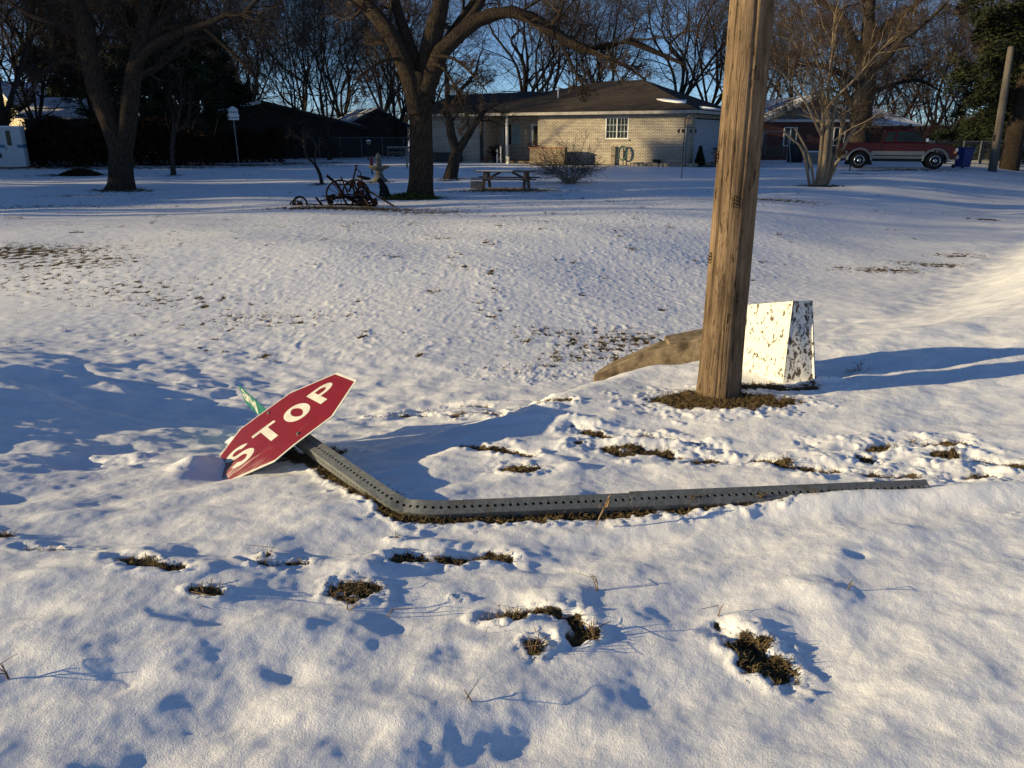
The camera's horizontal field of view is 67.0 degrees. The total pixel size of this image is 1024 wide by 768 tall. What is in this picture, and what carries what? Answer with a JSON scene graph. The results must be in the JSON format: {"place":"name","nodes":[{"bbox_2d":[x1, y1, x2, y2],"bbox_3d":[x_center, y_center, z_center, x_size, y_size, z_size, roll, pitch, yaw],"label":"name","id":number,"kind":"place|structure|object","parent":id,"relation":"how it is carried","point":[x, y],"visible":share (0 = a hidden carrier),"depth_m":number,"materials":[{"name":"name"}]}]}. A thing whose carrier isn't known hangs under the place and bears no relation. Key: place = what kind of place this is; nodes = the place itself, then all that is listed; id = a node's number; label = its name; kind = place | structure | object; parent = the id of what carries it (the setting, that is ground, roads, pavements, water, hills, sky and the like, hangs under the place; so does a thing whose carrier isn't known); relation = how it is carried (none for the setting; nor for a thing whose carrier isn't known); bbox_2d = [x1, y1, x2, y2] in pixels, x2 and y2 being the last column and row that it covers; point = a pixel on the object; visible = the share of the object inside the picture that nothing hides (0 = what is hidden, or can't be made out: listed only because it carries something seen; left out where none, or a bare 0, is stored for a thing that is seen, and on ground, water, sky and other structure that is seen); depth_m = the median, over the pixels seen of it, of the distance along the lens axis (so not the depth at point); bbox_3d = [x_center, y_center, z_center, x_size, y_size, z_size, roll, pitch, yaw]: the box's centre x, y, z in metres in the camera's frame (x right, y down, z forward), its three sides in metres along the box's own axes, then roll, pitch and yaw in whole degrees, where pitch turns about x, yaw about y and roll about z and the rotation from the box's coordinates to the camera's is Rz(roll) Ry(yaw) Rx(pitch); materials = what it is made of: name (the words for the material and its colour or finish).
{"place":"outdoors","nodes":[
{"label":"outdoors","id":0,"kind":"place"},
{"bbox_2d":[433,152,461,161],"bbox_3d":[-4.359,-14.002,47.720,2.600,0.550,0.630,10,20,27],"label":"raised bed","id":1,"kind":"object","parent":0,"point":[441,156],"visible":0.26,"depth_m":47.40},
{"bbox_2d":[0,0,1019,130],"label":"sky","id":2,"kind":"structure","parent":0,"point":[710,92],"materials":[{"name":"blue"}]},
{"bbox_2d":[0,139,1023,767],"bbox_3d":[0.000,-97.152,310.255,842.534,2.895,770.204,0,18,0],"label":"snowy ground","id":3,"kind":"structure","parent":0,"point":[116,435],"depth_m":3.84,"materials":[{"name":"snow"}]},
{"bbox_2d":[0,126,29,166],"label":"camper trailer","id":4,"kind":"object","parent":3,"relation":"on","point":[13,148],"visible":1,"depth_m":38.46,"materials":[{"name":"white"}]},
{"bbox_2d":[0,0,57,123],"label":"bare tree","id":5,"kind":"object","parent":3,"relation":"on","point":[14,36],"visible":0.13,"depth_m":49.53,"materials":[{"name":"brown plant"}]},
{"bbox_2d":[0,2,73,96],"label":"bare tree","id":6,"kind":"object","parent":3,"relation":"on","point":[10,69],"visible":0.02,"depth_m":67.17,"materials":[{"name":"brown plant"}]},
{"bbox_2d":[3,113,107,166],"bbox_3d":[-23.823,-12.902,40.813,7.163,2.987,4.064,0,18,0],"label":"hedge","id":7,"kind":"object","parent":3,"relation":"on","point":[87,142],"visible":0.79,"depth_m":40.47,"materials":[{"name":"green plant"}]},
{"bbox_2d":[1,81,113,128],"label":"house","id":8,"kind":"structure","parent":3,"relation":"on","point":[7,90],"depth_m":61.65,"materials":[{"name":"beige"}]},
{"bbox_2d":[0,0,119,82],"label":"bare tree","id":9,"kind":"object","parent":3,"relation":"on","point":[25,36],"visible":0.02,"depth_m":72.24,"materials":[{"name":"brown plant"}]},
{"bbox_2d":[14,97,119,158],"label":"house","id":10,"kind":"structure","parent":3,"relation":"on","point":[49,100],"depth_m":52.58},
{"bbox_2d":[0,0,144,155],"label":"bare tree","id":11,"kind":"object","parent":3,"relation":"on","point":[40,108],"visible":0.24,"depth_m":46.69,"materials":[{"name":"brown plant"}]},
{"bbox_2d":[7,0,138,127],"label":"evergreen tree","id":12,"kind":"object","parent":3,"relation":"on","point":[50,86],"visible":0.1,"depth_m":56.83,"materials":[{"name":"green plant"}]},
{"bbox_2d":[57,168,102,175],"bbox_3d":[-18.122,-8.877,32.430,1.875,0.408,1.290,0,18,0],"label":"leaf pile","id":13,"kind":"object","parent":3,"relation":"on","point":[81,172],"visible":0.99,"depth_m":32.18,"materials":[{"name":"plant"}]},
{"bbox_2d":[0,0,162,130],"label":"bare tree","id":14,"kind":"object","parent":3,"relation":"on","point":[6,109],"visible":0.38,"depth_m":41.28,"materials":[{"name":"brown plant"}]},
{"bbox_2d":[0,0,202,125],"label":"bare tree","id":15,"kind":"object","parent":3,"relation":"on","point":[76,54],"visible":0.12,"depth_m":45.97,"materials":[{"name":"brown plant"}]},
{"bbox_2d":[3,0,267,125],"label":"bare tree","id":16,"kind":"object","parent":3,"relation":"on","point":[121,44],"visible":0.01,"depth_m":60.39,"materials":[{"name":"brown plant"}]},
{"bbox_2d":[41,0,243,162],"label":"bare tree","id":17,"kind":"object","parent":3,"relation":"on","point":[151,95],"visible":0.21,"depth_m":44.03,"materials":[{"name":"brown plant"}]},
{"bbox_2d":[5,0,293,189],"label":"forked tree","id":18,"kind":"object","parent":3,"relation":"on","point":[119,132],"visible":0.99,"depth_m":22.69,"materials":[{"name":"brown plant"}]},
{"bbox_2d":[84,108,229,165],"bbox_3d":[-20.243,-13.649,42.761,9.095,3.251,3.712,-1,18,-3],"label":"hedge","id":19,"kind":"object","parent":3,"relation":"on","point":[154,132],"visible":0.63,"depth_m":42.41,"materials":[{"name":"green plant"}]},
{"bbox_2d":[68,0,264,155],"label":"evergreen tree","id":20,"kind":"object","parent":3,"relation":"on","point":[217,97],"visible":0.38,"depth_m":45.18,"materials":[{"name":"green plant"}]},
{"bbox_2d":[4,0,344,127],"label":"bare tree","id":21,"kind":"object","parent":3,"relation":"on","point":[190,3],"visible":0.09,"depth_m":51.45,"materials":[{"name":"brown plant"}]},
{"bbox_2d":[159,65,209,174],"bbox_3d":[-13.412,-10.617,31.362,1.716,4.329,2.334,10,21,30],"label":"sapling","id":22,"kind":"object","parent":3,"relation":"on","point":[175,130],"visible":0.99,"depth_m":31.53,"materials":[{"name":"brown plant"}]},
{"bbox_2d":[141,31,266,117],"bbox_3d":[-22.214,-21.053,56.406,8.435,10.323,7.881,2,18,8],"label":"evergreen tree","id":23,"kind":"object","parent":3,"relation":"on","point":[237,92],"visible":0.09,"depth_m":55.31,"materials":[{"name":"green plant"}]},
{"bbox_2d":[95,0,334,105],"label":"bare tree","id":24,"kind":"object","parent":3,"relation":"on","point":[258,51],"visible":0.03,"depth_m":73.16,"materials":[{"name":"brown plant"}]},
{"bbox_2d":[227,106,238,165],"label":"martin house","id":25,"kind":"structure","parent":3,"relation":"on","point":[232,112],"depth_m":39.73,"materials":[{"name":"grey metal"}]},
{"bbox_2d":[199,119,290,162],"bbox_3d":[-16.445,-14.612,46.580,6.168,2.766,3.392,-1,18,-3],"label":"hedge","id":26,"kind":"object","parent":3,"relation":"on","point":[252,143],"visible":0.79,"depth_m":46.22,"materials":[{"name":"green plant"}]},
{"bbox_2d":[145,0,359,114],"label":"bare tree","id":27,"kind":"object","parent":3,"relation":"on","point":[245,78],"visible":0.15,"depth_m":57.54,"materials":[{"name":"brown plant"}]},
{"bbox_2d":[160,100,367,158],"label":"dark house","id":28,"kind":"structure","parent":3,"relation":"on","point":[349,129],"depth_m":55.15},
{"bbox_2d":[200,0,345,98],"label":"bare tree","id":29,"kind":"object","parent":3,"relation":"on","point":[264,61],"visible":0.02,"depth_m":88.33,"materials":[{"name":"brown plant"}]},
{"bbox_2d":[223,0,353,110],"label":"bare tree","id":30,"kind":"object","parent":3,"relation":"on","point":[301,98],"visible":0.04,"depth_m":82.71,"materials":[{"name":"brown plant"}]},
{"bbox_2d":[186,0,405,158],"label":"bare tree","id":31,"kind":"object","parent":3,"relation":"on","point":[294,110],"visible":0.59,"depth_m":51.70,"materials":[{"name":"brown plant"}]},
{"bbox_2d":[282,122,323,184],"bbox_3d":[-7.112,-7.900,26.424,1.483,2.186,1.328,0,18,0],"label":"sapling","id":32,"kind":"object","parent":3,"relation":"on","point":[321,181],"visible":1,"depth_m":26.36,"materials":[{"name":"brown plant"}]},
{"bbox_2d":[223,0,414,118],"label":"bare tree","id":33,"kind":"object","parent":3,"relation":"on","point":[341,112],"visible":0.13,"depth_m":68.48,"materials":[{"name":"brown plant"}]},
{"bbox_2d":[218,0,422,159],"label":"bare tree","id":34,"kind":"object","parent":3,"relation":"on","point":[328,140],"visible":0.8,"depth_m":49.39,"materials":[{"name":"brown plant"}]},
{"bbox_2d":[289,165,394,206],"bbox_3d":[-4.041,-4.663,18.392,2.588,1.066,0.852,0,18,0],"label":"farm implement","id":35,"kind":"object","parent":3,"relation":"on","point":[360,201],"visible":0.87,"depth_m":18.27,"materials":[{"name":"metal"}]},
{"bbox_2d":[337,572,386,597],"bbox_3d":[-0.548,0.739,2.785,0.206,0.080,0.208,0,18,0],"label":"dead grass tuft","id":36,"kind":"object","parent":3,"relation":"on","point":[366,590],"visible":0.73,"depth_m":2.78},
{"bbox_2d":[318,137,409,156],"bbox_3d":[-10.041,-16.961,55.475,7.611,1.450,0.067,0,18,0],"label":"chain link fence","id":37,"kind":"object","parent":3,"relation":"on","point":[370,145],"visible":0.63,"depth_m":55.39,"materials":[{"name":"grey metal"}]},
{"bbox_2d":[338,108,408,156],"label":"garden shed","id":38,"kind":"structure","parent":3,"relation":"on","point":[372,123],"depth_m":60.92,"materials":[{"name":"wood"}]},
{"bbox_2d":[367,153,389,181],"bbox_3d":[-4.890,-7.957,28.385,0.860,1.028,0.860,0,18,0],"label":"bird bath","id":39,"kind":"object","parent":3,"relation":"on","point":[378,168],"visible":0.96,"depth_m":28.28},
{"bbox_2d":[300,0,466,135],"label":"bare tree","id":40,"kind":"object","parent":3,"relation":"on","point":[381,105],"visible":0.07,"depth_m":77.11,"materials":[{"name":"brown plant"}]},
{"bbox_2d":[377,178,389,196],"bbox_3d":[-3.405,-5.295,20.828,0.388,0.518,0.296,9,20,26],"label":"cat","id":41,"kind":"object","parent":3,"relation":"on","point":[384,189],"visible":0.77,"depth_m":20.77},
{"bbox_2d":[314,1,463,138],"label":"bare tree","id":42,"kind":"object","parent":3,"relation":"on","point":[400,106],"visible":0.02,"depth_m":102.24,"materials":[{"name":"brown plant"}]},
{"bbox_2d":[387,147,408,158],"bbox_3d":[-7.818,-16.355,54.682,2.000,0.828,0.650,-2,18,-5],"label":"garden bench","id":43,"kind":"object","parent":3,"relation":"on","point":[401,152],"visible":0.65,"depth_m":54.34,"materials":[{"name":"grey wood"}]},
{"bbox_2d":[299,0,497,156],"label":"bare tree","id":44,"kind":"object","parent":3,"relation":"on","point":[397,128],"visible":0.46,"depth_m":57.05,"materials":[{"name":"brown plant"}]},
{"bbox_2d":[383,191,438,199],"bbox_3d":[-2.711,-4.967,20.476,1.623,0.306,0.823,0,18,0],"label":"moss patch","id":45,"kind":"object","parent":3,"relation":"on","point":[408,196],"visible":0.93,"depth_m":20.29,"materials":[{"name":"plant"}]},
{"bbox_2d":[334,0,522,131],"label":"bare tree","id":46,"kind":"object","parent":3,"relation":"on","point":[454,56],"visible":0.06,"depth_m":88.84,"materials":[{"name":"brown plant"}]},
{"bbox_2d":[414,23,519,178],"bbox_3d":[-1.851,-10.649,29.350,4.287,5.798,4.303,0,18,0],"label":"bare tree","id":47,"kind":"object","parent":3,"relation":"on","point":[452,167],"visible":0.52,"depth_m":29.29,"materials":[{"name":"brown plant"}]},
{"bbox_2d":[470,181,481,187],"bbox_3d":[-1.095,-6.203,24.061,0.400,0.200,0.190,-2,18,-5],"label":"concrete block","id":48,"kind":"object","parent":3,"relation":"on","point":[475,184],"depth_m":23.97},
{"bbox_2d":[486,146,504,162],"bbox_3d":[-0.951,-13.714,46.167,1.286,1.000,1.133,10,20,27],"label":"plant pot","id":49,"kind":"object","parent":3,"relation":"on","point":[492,152],"visible":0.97,"depth_m":46.08,"materials":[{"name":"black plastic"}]},
{"bbox_2d":[476,602,524,633],"bbox_3d":[-0.037,0.804,2.646,0.182,0.045,0.188,0,18,0],"label":"dead grass tuft","id":50,"kind":"object","parent":3,"relation":"on","point":[500,615],"visible":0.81,"depth_m":2.67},
{"bbox_2d":[471,170,540,190],"bbox_3d":[-0.171,-6.281,23.798,1.950,0.564,1.500,2,18,8],"label":"picnic table","id":51,"kind":"object","parent":3,"relation":"on","point":[485,178],"visible":1,"depth_m":23.52,"materials":[{"name":"brown wood"}]},
{"bbox_2d":[0,341,1023,686],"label":"dry grass","id":52,"kind":"structure","parent":3,"relation":"on","point":[314,465],"depth_m":3.43,"materials":[{"name":"plant"}]},
{"bbox_2d":[321,0,725,195],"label":"bare tree","id":53,"kind":"object","parent":3,"relation":"on","point":[421,72],"visible":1,"depth_m":19.49,"materials":[{"name":"brown plant"}]},
{"bbox_2d":[448,0,627,91],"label":"bare tree","id":54,"kind":"object","parent":3,"relation":"on","point":[524,87],"visible":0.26,"depth_m":63.98,"materials":[{"name":"brown plant"}]},
{"bbox_2d":[521,633,557,659],"bbox_3d":[0.086,0.846,2.480,0.133,0.091,0.124,0,18,0],"label":"dead grass tuft","id":55,"kind":"object","parent":3,"relation":"on","point":[531,645],"visible":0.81,"depth_m":2.47,"materials":[{"name":"plant"}]},
{"bbox_2d":[466,0,628,93],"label":"bare tree","id":56,"kind":"object","parent":3,"relation":"on","point":[555,80],"visible":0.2,"depth_m":73.19,"materials":[{"name":"brown plant"}]},
{"bbox_2d":[139,71,981,143],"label":"thicket","id":57,"kind":"object","parent":3,"relation":"on","point":[925,116],"visible":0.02,"depth_m":78.79,"materials":[{"name":"plant"}]},
{"bbox_2d":[408,80,720,165],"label":"brick house","id":58,"kind":"structure","parent":3,"relation":"on","point":[644,124],"depth_m":43.74,"materials":[{"name":"brick"}]},
{"bbox_2d":[503,123,519,145],"bbox_3d":[0.004,-15.330,47.540,1.200,1.300,0.090,10,20,27],"label":"window","id":59,"kind":"structure","parent":58,"relation":"in","point":[513,129],"depth_m":47.51,"materials":[{"name":"grey glass"}]},
{"bbox_2d":[530,123,537,146],"bbox_3d":[1.514,-14.668,46.884,0.930,2.140,0.125,10,20,27],"label":"window","id":60,"kind":"structure","parent":58,"relation":"in","point":[533,127],"depth_m":46.82,"materials":[{"name":"grey glass"}]},
{"bbox_2d":[605,117,628,138],"bbox_3d":[5.787,-14.066,42.523,1.360,1.140,0.090,10,20,27],"label":"window","id":61,"kind":"structure","parent":58,"relation":"in","point":[615,127],"depth_m":42.53,"materials":[{"name":"white glass"}]},
{"bbox_2d":[693,119,719,161],"bbox_3d":[11.204,-13.891,44.367,0.060,2.400,6.050,10,20,27],"label":"garage door","id":62,"kind":"structure","parent":58,"relation":"in","point":[707,135],"depth_m":44.15,"materials":[{"name":"metal"}]},
{"bbox_2d":[518,127,621,183],"bbox_3d":[1.924,-7.725,26.598,3.210,2.335,3.922,-8,19,-24],"label":"bare shrub","id":63,"kind":"object","parent":3,"relation":"on","point":[565,178],"visible":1,"depth_m":26.57,"materials":[{"name":"brown plant"}]},
{"bbox_2d":[220,373,930,519],"bbox_3d":[-0.241,0.406,3.957,4.284,0.553,1.303,8,20,24],"label":"stop sign","id":64,"kind":"object","parent":3,"relation":"on","point":[276,431],"visible":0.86,"depth_m":3.56,"materials":[{"name":"metal"}]},
{"bbox_2d":[526,0,645,85],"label":"bare tree","id":65,"kind":"object","parent":3,"relation":"on","point":[592,63],"visible":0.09,"depth_m":123.86,"materials":[{"name":"brown plant"}]},
{"bbox_2d":[577,620,610,643],"bbox_3d":[0.270,0.824,2.565,0.107,0.084,0.115,5,18,14],"label":"dead grass tuft","id":66,"kind":"object","parent":3,"relation":"on","point":[591,628],"visible":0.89,"depth_m":2.57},
{"bbox_2d":[508,0,686,91],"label":"bare tree","id":67,"kind":"object","parent":3,"relation":"on","point":[577,60],"visible":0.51,"depth_m":58.26,"materials":[{"name":"brown plant"}]},
{"bbox_2d":[596,495,610,524],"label":"dry weed","id":68,"kind":"object","parent":3,"relation":"on","point":[607,504],"visible":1,"depth_m":3.28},
{"bbox_2d":[490,0,727,101],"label":"bare tree","id":69,"kind":"object","parent":3,"relation":"on","point":[646,61],"visible":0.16,"depth_m":70.23,"materials":[{"name":"brown plant"}]},
{"bbox_2d":[593,329,701,381],"bbox_3d":[1.327,-0.021,6.384,1.309,0.956,0.352,2,18,5],"label":"log","id":70,"kind":"object","parent":3,"relation":"on","point":[679,348],"visible":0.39,"depth_m":6.23,"materials":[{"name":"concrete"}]},
{"bbox_2d":[677,115,696,178],"bbox_3d":[6.639,-8.974,29.500,0.730,2.412,0.260,0,18,0],"label":"feeder pole","id":71,"kind":"object","parent":3,"relation":"on","point":[688,119],"visible":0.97,"depth_m":29.26,"materials":[{"name":"black plastic"}]},
{"bbox_2d":[590,0,808,94],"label":"bare tree","id":72,"kind":"object","parent":3,"relation":"on","point":[692,85],"visible":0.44,"depth_m":57.73,"materials":[{"name":"brown plant"}]},
{"bbox_2d":[694,145,705,165],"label":"conical shrub","id":73,"kind":"object","parent":3,"relation":"on","point":[699,158],"visible":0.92,"depth_m":41.29,"materials":[{"name":"green plant"}]},
{"bbox_2d":[644,0,811,103],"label":"bare tree","id":74,"kind":"object","parent":3,"relation":"on","point":[711,51],"visible":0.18,"depth_m":65.16,"materials":[{"name":"brown plant"}]},
{"bbox_2d":[625,0,840,104],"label":"bare tree","id":75,"kind":"object","parent":3,"relation":"on","point":[716,87],"visible":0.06,"depth_m":74.09,"materials":[{"name":"brown plant"}]},
{"bbox_2d":[696,0,775,399],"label":"utility pole","id":76,"kind":"object","parent":3,"relation":"on","point":[746,70],"visible":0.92,"depth_m":4.54,"materials":[{"name":"brown wood"}]},
{"bbox_2d":[667,0,861,99],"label":"bare tree","id":77,"kind":"object","parent":3,"relation":"on","point":[777,97],"visible":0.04,"depth_m":101.08,"materials":[{"name":"brown plant"}]},
{"bbox_2d":[761,131,790,163],"bbox_3d":[15.265,-13.752,44.946,1.860,1.837,0.854,0,18,0],"label":"garden swing","id":78,"kind":"object","parent":3,"relation":"on","point":[772,150],"visible":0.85,"depth_m":45.14,"materials":[{"name":"grey metal"}]},
{"bbox_2d":[743,300,815,382],"bbox_3d":[1.830,-0.241,5.419,0.238,0.745,0.681,-15,23,-38],"label":"marker box","id":79,"kind":"object","parent":3,"relation":"on","point":[779,343],"visible":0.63,"depth_m":5.28,"materials":[{"name":"white paint"}]},
{"bbox_2d":[710,0,857,104],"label":"bare tree","id":80,"kind":"object","parent":3,"relation":"on","point":[779,46],"visible":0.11,"depth_m":60.06,"materials":[{"name":"brown plant"}]},
{"bbox_2d":[787,143,808,162],"bbox_3d":[17.341,-14.045,46.954,1.325,1.150,1.100,0,18,0],"label":"covered grill","id":81,"kind":"object","parent":3,"relation":"on","point":[796,154],"visible":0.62,"depth_m":46.61,"materials":[{"name":"black plastic"}]},
{"bbox_2d":[761,95,850,159],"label":"neighbour house","id":82,"kind":"structure","parent":3,"relation":"on","point":[807,131],"depth_m":51.28,"materials":[{"name":"red brick"}]},
{"bbox_2d":[782,127,797,145],"bbox_3d":[18.457,-16.417,51.309,0.900,1.200,0.090,-1,18,-4],"label":"window","id":83,"kind":"structure","parent":82,"relation":"in","point":[792,132],"depth_m":51.28,"materials":[{"name":"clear glass"}]},
{"bbox_2d":[833,127,844,145],"bbox_3d":[21.793,-16.488,51.528,0.800,1.200,0.090,-1,18,-4],"label":"window","id":84,"kind":"structure","parent":82,"relation":"in","point":[837,131],"depth_m":51.50,"materials":[{"name":"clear glass"}]},
{"bbox_2d":[804,151,827,162],"bbox_3d":[17.407,-12.957,44.153,1.260,0.660,0.660,0,18,0],"label":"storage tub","id":85,"kind":"object","parent":3,"relation":"on","point":[814,155],"visible":0.43,"depth_m":43.85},
{"bbox_2d":[764,0,924,184],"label":"multi stem tree","id":86,"kind":"object","parent":3,"relation":"on","point":[826,168],"visible":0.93,"depth_m":25.76,"materials":[{"name":"brown plant"}]},
{"bbox_2d":[767,0,974,121],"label":"bare tree","id":87,"kind":"object","parent":3,"relation":"on","point":[884,9],"visible":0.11,"depth_m":66.82,"materials":[{"name":"brown plant"}]},
{"bbox_2d":[770,0,972,164],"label":"bare tree","id":88,"kind":"object","parent":3,"relation":"on","point":[865,137],"visible":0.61,"depth_m":42.05,"materials":[{"name":"brown plant"}]},
{"bbox_2d":[794,0,957,117],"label":"bare tree","id":89,"kind":"object","parent":3,"relation":"on","point":[878,46],"visible":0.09,"depth_m":104.43,"materials":[{"name":"brown plant"}]},
{"bbox_2d":[850,108,921,142],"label":"house wing","id":90,"kind":"structure","parent":3,"relation":"on","point":[899,125],"depth_m":54.26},
{"bbox_2d":[832,129,958,168],"bbox_3d":[19.202,-11.830,38.888,5.662,1.890,2.230,7,19,20],"label":"pickup truck","id":91,"kind":"object","parent":3,"relation":"on","point":[911,145],"visible":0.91,"depth_m":38.00,"materials":[{"name":"metal"}]},
{"bbox_2d":[803,0,995,124],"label":"bare tree","id":92,"kind":"object","parent":3,"relation":"on","point":[917,56],"visible":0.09,"depth_m":76.81,"materials":[{"name":"brown plant"}]},
{"bbox_2d":[831,0,992,141],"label":"bare tree","id":93,"kind":"object","parent":3,"relation":"on","point":[927,89],"visible":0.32,"depth_m":66.77,"materials":[{"name":"brown plant"}]},
{"bbox_2d":[839,0,990,125],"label":"bare tree","id":94,"kind":"object","parent":3,"relation":"on","point":[927,107],"visible":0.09,"depth_m":89.86,"materials":[{"name":"brown plant"}]},
{"bbox_2d":[878,0,1010,159],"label":"bare tree","id":95,"kind":"object","parent":3,"relation":"on","point":[945,106],"visible":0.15,"depth_m":71.78,"materials":[{"name":"brown plant"}]},
{"bbox_2d":[914,125,988,159],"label":"house","id":96,"kind":"structure","parent":3,"relation":"on","point":[925,135],"depth_m":83.80,"materials":[{"name":"beige"}]},
{"bbox_2d":[934,138,991,162],"bbox_3d":[26.342,-13.565,44.989,3.508,1.400,0.135,0,18,0],"label":"wooden fence","id":97,"kind":"object","parent":3,"relation":"on","point":[959,142],"visible":0.38,"depth_m":44.80,"materials":[{"name":"brown wood"}]},
{"bbox_2d":[951,147,975,167],"bbox_3d":[23.269,-11.657,39.854,0.660,1.060,0.780,-4,18,-11],"label":"trash bin","id":98,"kind":"object","parent":3,"relation":"on","point":[965,154],"visible":0.88,"depth_m":39.60,"materials":[{"name":"blue plastic"}]},
{"bbox_2d":[910,0,1018,156],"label":"bare tree","id":99,"kind":"object","parent":3,"relation":"on","point":[977,48],"visible":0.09,"depth_m":48.37,"materials":[{"name":"brown plant"}]},
{"bbox_2d":[929,36,1023,162],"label":"evergreen tree","id":100,"kind":"object","parent":3,"relation":"on","point":[975,133],"visible":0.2,"depth_m":49.31,"materials":[{"name":"green plant"}]},
{"bbox_2d":[941,0,1023,170],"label":"evergreen tree","id":101,"kind":"object","parent":3,"relation":"on","point":[997,24],"visible":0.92,"depth_m":40.69,"materials":[{"name":"green plant"}]},
{"bbox_2d":[963,141,1023,165],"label":"chain link fence","id":102,"kind":"object","parent":3,"relation":"on","point":[979,157],"visible":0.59,"depth_m":42.08,"materials":[{"name":"grey metal"}]},
{"bbox_2d":[988,46,1013,171],"bbox_3d":[24.512,-13.591,38.698,0.546,6.113,0.420,0,18,0],"label":"leaning pole","id":103,"kind":"object","parent":3,"relation":"on","point":[996,145],"visible":0.92,"depth_m":38.61,"materials":[{"name":"wood"}]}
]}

